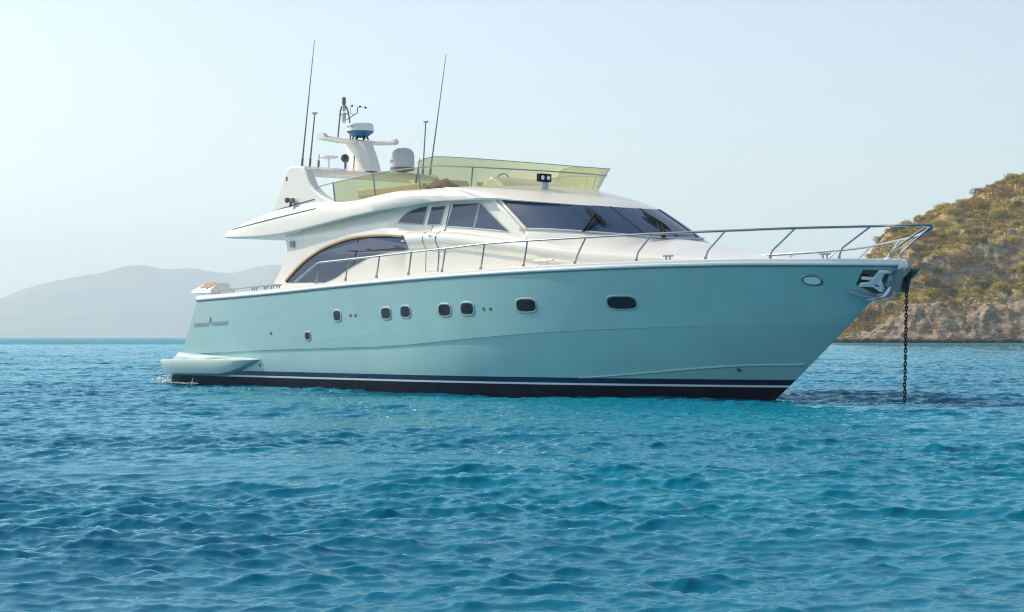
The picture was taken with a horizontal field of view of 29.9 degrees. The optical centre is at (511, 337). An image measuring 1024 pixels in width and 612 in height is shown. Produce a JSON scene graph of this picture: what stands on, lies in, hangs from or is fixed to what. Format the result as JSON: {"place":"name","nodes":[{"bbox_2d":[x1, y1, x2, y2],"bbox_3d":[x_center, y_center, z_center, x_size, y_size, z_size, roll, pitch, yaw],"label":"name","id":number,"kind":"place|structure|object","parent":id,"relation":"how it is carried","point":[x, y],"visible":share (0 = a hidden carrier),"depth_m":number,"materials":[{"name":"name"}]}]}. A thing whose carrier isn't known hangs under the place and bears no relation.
{"place":"outdoors","nodes":[
{"label":"outdoors","id":0,"kind":"place"},
{"bbox_2d":[0,265,281,337],"bbox_3d":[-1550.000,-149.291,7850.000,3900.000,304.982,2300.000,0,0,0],"label":"hills","id":1,"kind":"structure","parent":0,"point":[138,301],"depth_m":7446.66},
{"bbox_2d":[0,338,1023,611],"bbox_3d":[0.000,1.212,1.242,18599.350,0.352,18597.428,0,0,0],"label":"water","id":2,"kind":"structure","parent":0,"point":[838,478],"depth_m":14.98,"materials":[{"name":"blue liquid"}]},
{"bbox_2d":[151,375,198,384],"bbox_3d":[-8.393,1.071,48.915,2.174,0.265,1.163,0,0,44],"label":"foam","id":3,"kind":"object","parent":2,"relation":"on","point":[162,380],"visible":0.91,"depth_m":48.87,"materials":[{"name":"white"}]},
{"bbox_2d":[160,40,933,399],"bbox_3d":[0.095,-2.561,42.498,5.760,8.922,22.670,0,0,-40],"label":"motor yacht","id":4,"kind":"object","parent":2,"relation":"on","point":[540,286],"visible":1,"depth_m":39.50,"materials":[{"name":"blue"}]},
{"bbox_2d":[427,178,459,188],"bbox_3d":[-1.533,-3.383,42.508,0.630,0.267,0.788,0,0,-40],"label":"folded cover","id":5,"kind":"object","parent":4,"relation":"on","point":[445,183],"visible":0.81,"depth_m":42.32,"materials":[{"name":"brown fabric"}]},
{"bbox_2d":[903,274,908,403],"bbox_3d":[7.036,0.079,34.313,0.060,2.527,0.115,0,0,-40],"label":"anchor chain","id":6,"kind":"object","parent":4,"relation":"hanging from","point":[905,338],"visible":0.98,"depth_m":34.30,"materials":[{"name":"black metal"}]},
{"bbox_2d":[0,0,1023,298],"label":"sky","id":7,"kind":"structure","parent":0,"point":[133,132],"materials":[{"name":"blue"}]},
{"bbox_2d":[834,178,1023,342],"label":"headland","id":8,"kind":"structure","parent":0,"point":[1001,316],"depth_m":413.32,"materials":[{"name":"stone"}]},
{"bbox_2d":[840,338,851,342],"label":"boulder","id":9,"kind":"object","parent":8,"relation":"on","point":[844,340],"visible":0.72,"depth_m":411.88,"materials":[{"name":"stone"}]},
{"bbox_2d":[856,337,869,342],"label":"boulder","id":10,"kind":"object","parent":8,"relation":"on","point":[863,340],"visible":0.7,"depth_m":407.63,"materials":[{"name":"stone"}]},
{"bbox_2d":[855,319,879,329],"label":"dry shrub","id":11,"kind":"object","parent":8,"relation":"on","point":[870,323],"visible":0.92,"depth_m":413.20,"materials":[{"name":"brown plant"}]},
{"bbox_2d":[857,306,878,319],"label":"dry shrub","id":12,"kind":"object","parent":8,"relation":"on","point":[868,311],"visible":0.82,"depth_m":418.29,"materials":[{"name":"brown plant"}]},
{"bbox_2d":[873,236,880,241],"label":"dry shrub","id":13,"kind":"object","parent":8,"relation":"on","point":[876,238],"visible":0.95,"depth_m":441.58,"materials":[{"name":"grey plant"}]},
{"bbox_2d":[882,303,893,311],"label":"green shrub","id":14,"kind":"object","parent":8,"relation":"on","point":[890,305],"visible":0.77,"depth_m":415.82,"materials":[{"name":"green plant"}]},
{"bbox_2d":[884,338,898,342],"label":"boulder","id":15,"kind":"object","parent":8,"relation":"on","point":[890,340],"visible":0.69,"depth_m":402.01,"materials":[{"name":"stone"}]},
{"bbox_2d":[881,243,901,252],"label":"yellow shrub","id":16,"kind":"object","parent":8,"relation":"on","point":[890,246],"visible":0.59,"depth_m":431.74,"materials":[{"name":"plant"}]},
{"bbox_2d":[892,292,903,297],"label":"green shrub","id":17,"kind":"object","parent":8,"relation":"on","point":[897,294],"visible":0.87,"depth_m":417.51,"materials":[{"name":"green plant"}]},
{"bbox_2d":[893,248,903,253],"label":"yellow shrub","id":18,"kind":"object","parent":8,"relation":"on","point":[898,250],"visible":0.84,"depth_m":428.26,"materials":[{"name":"plant"}]},
{"bbox_2d":[894,305,904,310],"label":"dry shrub","id":19,"kind":"object","parent":8,"relation":"on","point":[897,308],"visible":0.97,"depth_m":410.82,"materials":[{"name":"brown plant"}]},
{"bbox_2d":[899,338,911,342],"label":"boulder","id":20,"kind":"object","parent":8,"relation":"on","point":[901,340],"visible":0.6,"depth_m":399.79,"materials":[{"name":"stone"}]},
{"bbox_2d":[898,219,915,226],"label":"yellow shrub","id":21,"kind":"object","parent":8,"relation":"on","point":[905,221],"visible":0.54,"depth_m":442.42,"materials":[{"name":"plant"}]},
{"bbox_2d":[900,291,915,300],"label":"yellow shrub","id":22,"kind":"object","parent":8,"relation":"on","point":[910,295],"visible":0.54,"depth_m":414.56,"materials":[{"name":"plant"}]},
{"bbox_2d":[902,296,917,302],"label":"olive shrub","id":23,"kind":"object","parent":8,"relation":"on","point":[911,299],"visible":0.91,"depth_m":410.93,"materials":[{"name":"green plant"}]},
{"bbox_2d":[910,243,926,250],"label":"dry shrub","id":24,"kind":"object","parent":8,"relation":"on","point":[914,245],"visible":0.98,"depth_m":424.22,"materials":[{"name":"brown plant"}]},
{"bbox_2d":[911,338,926,342],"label":"boulder","id":25,"kind":"object","parent":8,"relation":"on","point":[915,340],"visible":0.71,"depth_m":399.79,"materials":[{"name":"stone"}]},
{"bbox_2d":[913,214,927,221],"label":"olive shrub","id":26,"kind":"object","parent":8,"relation":"on","point":[919,217],"visible":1,"depth_m":440.14,"materials":[{"name":"green plant"}]},
{"bbox_2d":[918,297,932,301],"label":"yellow shrub","id":27,"kind":"object","parent":8,"relation":"on","point":[924,299],"visible":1,"depth_m":408.68,"materials":[{"name":"plant"}]},
{"bbox_2d":[919,250,932,255],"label":"olive shrub","id":28,"kind":"object","parent":8,"relation":"on","point":[926,252],"visible":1,"depth_m":422.13,"materials":[{"name":"green plant"}]},
{"bbox_2d":[914,274,941,286],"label":"dry shrub","id":29,"kind":"object","parent":8,"relation":"on","point":[931,278],"visible":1,"depth_m":415.45,"materials":[{"name":"brown plant"}]},
{"bbox_2d":[916,287,942,296],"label":"olive shrub","id":30,"kind":"object","parent":8,"relation":"on","point":[933,291],"visible":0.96,"depth_m":411.52,"materials":[{"name":"green plant"}]},
{"bbox_2d":[924,229,937,237],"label":"dry shrub","id":31,"kind":"object","parent":8,"relation":"on","point":[930,231],"visible":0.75,"depth_m":430.53,"materials":[{"name":"brown plant"}]},
{"bbox_2d":[841,175,1023,336],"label":"dry grass","id":32,"kind":"structure","parent":8,"relation":"on","point":[899,301],"depth_m":426.61,"materials":[{"name":"plant"}]},
{"bbox_2d":[928,214,937,221],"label":"dry shrub","id":33,"kind":"object","parent":8,"relation":"on","point":[931,217],"visible":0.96,"depth_m":436.99,"materials":[{"name":"brown plant"}]},
{"bbox_2d":[931,339,939,342],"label":"boulder","id":34,"kind":"object","parent":8,"relation":"on","point":[935,341],"visible":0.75,"depth_m":398.69,"materials":[{"name":"stone"}]},
{"bbox_2d":[929,218,944,223],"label":"yellow shrub","id":35,"kind":"object","parent":8,"relation":"on","point":[936,220],"visible":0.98,"depth_m":433.20,"materials":[{"name":"plant"}]},
{"bbox_2d":[932,203,944,211],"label":"yellow shrub","id":36,"kind":"object","parent":8,"relation":"on","point":[937,207],"visible":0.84,"depth_m":440.32,"materials":[{"name":"plant"}]},
{"bbox_2d":[932,268,946,273],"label":"green shrub","id":37,"kind":"object","parent":8,"relation":"on","point":[938,270],"visible":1,"depth_m":418.17,"materials":[{"name":"green plant"}]},
{"bbox_2d":[936,249,947,257],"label":"olive shrub","id":38,"kind":"object","parent":8,"relation":"on","point":[941,252],"visible":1,"depth_m":420.58,"materials":[{"name":"green plant"}]},
{"bbox_2d":[935,287,949,293],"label":"olive shrub","id":39,"kind":"object","parent":8,"relation":"on","point":[941,289],"visible":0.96,"depth_m":413.39,"materials":[{"name":"green plant"}]},
{"bbox_2d":[939,338,952,342],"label":"boulder","id":40,"kind":"object","parent":8,"relation":"on","point":[947,340],"visible":0.73,"depth_m":396.76,"materials":[{"name":"stone"}]},
{"bbox_2d":[941,283,951,288],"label":"dry shrub","id":41,"kind":"object","parent":8,"relation":"on","point":[946,286],"visible":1,"depth_m":415.27,"materials":[{"name":"brown plant"}]},
{"bbox_2d":[940,206,959,213],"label":"yellow shrub","id":42,"kind":"object","parent":8,"relation":"on","point":[950,210],"visible":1,"depth_m":434.83,"materials":[{"name":"plant"}]},
{"bbox_2d":[944,298,957,305],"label":"dry shrub","id":43,"kind":"object","parent":8,"relation":"on","point":[953,301],"visible":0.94,"depth_m":407.27,"materials":[{"name":"brown plant"}]},
{"bbox_2d":[945,228,958,234],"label":"yellow shrub","id":44,"kind":"object","parent":8,"relation":"on","point":[951,231],"visible":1,"depth_m":429.17,"materials":[{"name":"plant"}]},
{"bbox_2d":[947,243,960,249],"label":"olive shrub","id":45,"kind":"object","parent":8,"relation":"on","point":[953,245],"visible":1,"depth_m":421.90,"materials":[{"name":"green plant"}]},
{"bbox_2d":[952,217,961,221],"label":"olive shrub","id":46,"kind":"object","parent":8,"relation":"on","point":[957,219],"visible":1,"depth_m":431.71,"materials":[{"name":"green plant"}]},
{"bbox_2d":[955,198,965,204],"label":"yellow shrub","id":47,"kind":"object","parent":8,"relation":"on","point":[959,201],"visible":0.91,"depth_m":440.08,"materials":[{"name":"plant"}]},
{"bbox_2d":[957,293,968,299],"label":"olive shrub","id":48,"kind":"object","parent":8,"relation":"on","point":[966,296],"visible":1,"depth_m":408.83,"materials":[{"name":"green plant"}]},
{"bbox_2d":[957,202,969,207],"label":"dry shrub","id":49,"kind":"object","parent":8,"relation":"on","point":[962,205],"visible":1,"depth_m":436.12,"materials":[{"name":"brown plant"}]},
{"bbox_2d":[958,234,969,241],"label":"olive shrub","id":50,"kind":"object","parent":8,"relation":"on","point":[965,237],"visible":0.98,"depth_m":424.36,"materials":[{"name":"green plant"}]},
{"bbox_2d":[950,252,978,266],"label":"dry shrub","id":51,"kind":"object","parent":8,"relation":"on","point":[962,257],"visible":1,"depth_m":417.24,"materials":[{"name":"brown plant"}]},
{"bbox_2d":[969,285,981,292],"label":"yellow shrub","id":52,"kind":"object","parent":8,"relation":"on","point":[974,288],"visible":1,"depth_m":409.59,"materials":[{"name":"plant"}]},
{"bbox_2d":[971,226,980,231],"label":"olive shrub","id":53,"kind":"object","parent":8,"relation":"on","point":[975,228],"visible":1,"depth_m":427.28,"materials":[{"name":"green plant"}]},
{"bbox_2d":[970,196,981,201],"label":"yellow shrub","id":54,"kind":"object","parent":8,"relation":"on","point":[974,198],"visible":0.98,"depth_m":438.24,"materials":[{"name":"plant"}]},
{"bbox_2d":[969,235,983,241],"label":"olive shrub","id":55,"kind":"object","parent":8,"relation":"on","point":[972,237],"visible":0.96,"depth_m":423.18,"materials":[{"name":"green plant"}]},
{"bbox_2d":[970,186,985,195],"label":"dry shrub","id":56,"kind":"object","parent":8,"relation":"on","point":[978,190],"visible":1,"depth_m":442.58,"materials":[{"name":"grey plant"}]},
{"bbox_2d":[968,281,990,289],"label":"green shrub","id":57,"kind":"object","parent":8,"relation":"on","point":[983,283],"visible":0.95,"depth_m":412.43,"materials":[{"name":"green plant"}]},
{"bbox_2d":[970,199,990,208],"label":"olive shrub","id":58,"kind":"object","parent":8,"relation":"on","point":[982,203],"visible":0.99,"depth_m":434.64,"materials":[{"name":"green plant"}]},
{"bbox_2d":[976,236,987,243],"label":"green shrub","id":59,"kind":"object","parent":8,"relation":"on","point":[981,240],"visible":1,"depth_m":420.12,"materials":[{"name":"green plant"}]},
{"bbox_2d":[986,339,995,342],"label":"boulder","id":60,"kind":"object","parent":8,"relation":"on","point":[990,341],"visible":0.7,"depth_m":394.94,"materials":[{"name":"stone"}]},
{"bbox_2d":[987,275,1003,283],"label":"yellow shrub","id":61,"kind":"object","parent":8,"relation":"on","point":[995,278],"visible":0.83,"depth_m":413.85,"materials":[{"name":"plant"}]},
{"bbox_2d":[987,207,1005,217],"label":"yellow shrub","id":62,"kind":"object","parent":8,"relation":"on","point":[996,211],"visible":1,"depth_m":427.82,"materials":[{"name":"plant"}]},
{"bbox_2d":[990,280,1006,288],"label":"yellow shrub","id":63,"kind":"object","parent":8,"relation":"on","point":[997,284],"visible":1,"depth_m":408.24,"materials":[{"name":"plant"}]},
{"bbox_2d":[994,222,1006,229],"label":"olive shrub","id":64,"kind":"object","parent":8,"relation":"on","point":[997,225],"visible":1,"depth_m":425.06,"materials":[{"name":"green plant"}]},
{"bbox_2d":[997,338,1009,342],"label":"boulder","id":65,"kind":"object","parent":8,"relation":"on","point":[1004,340],"visible":0.69,"depth_m":393.43,"materials":[{"name":"stone"}]},
{"bbox_2d":[993,184,1014,195],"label":"dry shrub","id":66,"kind":"object","parent":8,"relation":"on","point":[1001,189],"visible":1,"depth_m":434.20,"materials":[{"name":"brown plant"}]},
{"bbox_2d":[1000,290,1011,293],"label":"green shrub","id":67,"kind":"object","parent":8,"relation":"on","point":[1008,291],"visible":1,"depth_m":405.37,"materials":[{"name":"green plant"}]},
{"bbox_2d":[996,234,1019,242],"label":"yellow shrub","id":68,"kind":"object","parent":8,"relation":"on","point":[1010,237],"visible":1,"depth_m":418.09,"materials":[{"name":"plant"}]},
{"bbox_2d":[1005,203,1013,207],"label":"olive shrub","id":69,"kind":"object","parent":8,"relation":"on","point":[1009,205],"visible":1,"depth_m":428.80,"materials":[{"name":"green plant"}]},
{"bbox_2d":[1003,278,1017,283],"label":"dry shrub","id":70,"kind":"object","parent":8,"relation":"on","point":[1012,281],"visible":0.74,"depth_m":411.90,"materials":[{"name":"brown plant"}]},
{"bbox_2d":[1003,173,1019,179],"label":"yellow shrub","id":71,"kind":"object","parent":8,"relation":"on","point":[1013,175],"visible":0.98,"depth_m":440.31,"materials":[{"name":"plant"}]},
{"bbox_2d":[1006,267,1016,272],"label":"yellow shrub","id":72,"kind":"object","parent":8,"relation":"on","point":[1008,270],"visible":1,"depth_m":414.67,"materials":[{"name":"plant"}]},
{"bbox_2d":[1008,191,1018,196],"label":"yellow shrub","id":73,"kind":"object","parent":8,"relation":"on","point":[1014,193],"visible":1,"depth_m":432.04,"materials":[{"name":"plant"}]},
{"bbox_2d":[1008,218,1021,225],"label":"yellow shrub","id":74,"kind":"object","parent":8,"relation":"on","point":[1014,221],"visible":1,"depth_m":422.50,"materials":[{"name":"plant"}]},
{"bbox_2d":[1007,283,1023,289],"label":"olive shrub","id":75,"kind":"object","parent":8,"relation":"on","point":[1015,285],"visible":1,"depth_m":406.14,"materials":[{"name":"green plant"}]},
{"bbox_2d":[1015,264,1023,269],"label":"olive shrub","id":76,"kind":"object","parent":8,"relation":"on","point":[1020,266],"visible":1,"depth_m":413.69,"materials":[{"name":"green plant"}]}
]}

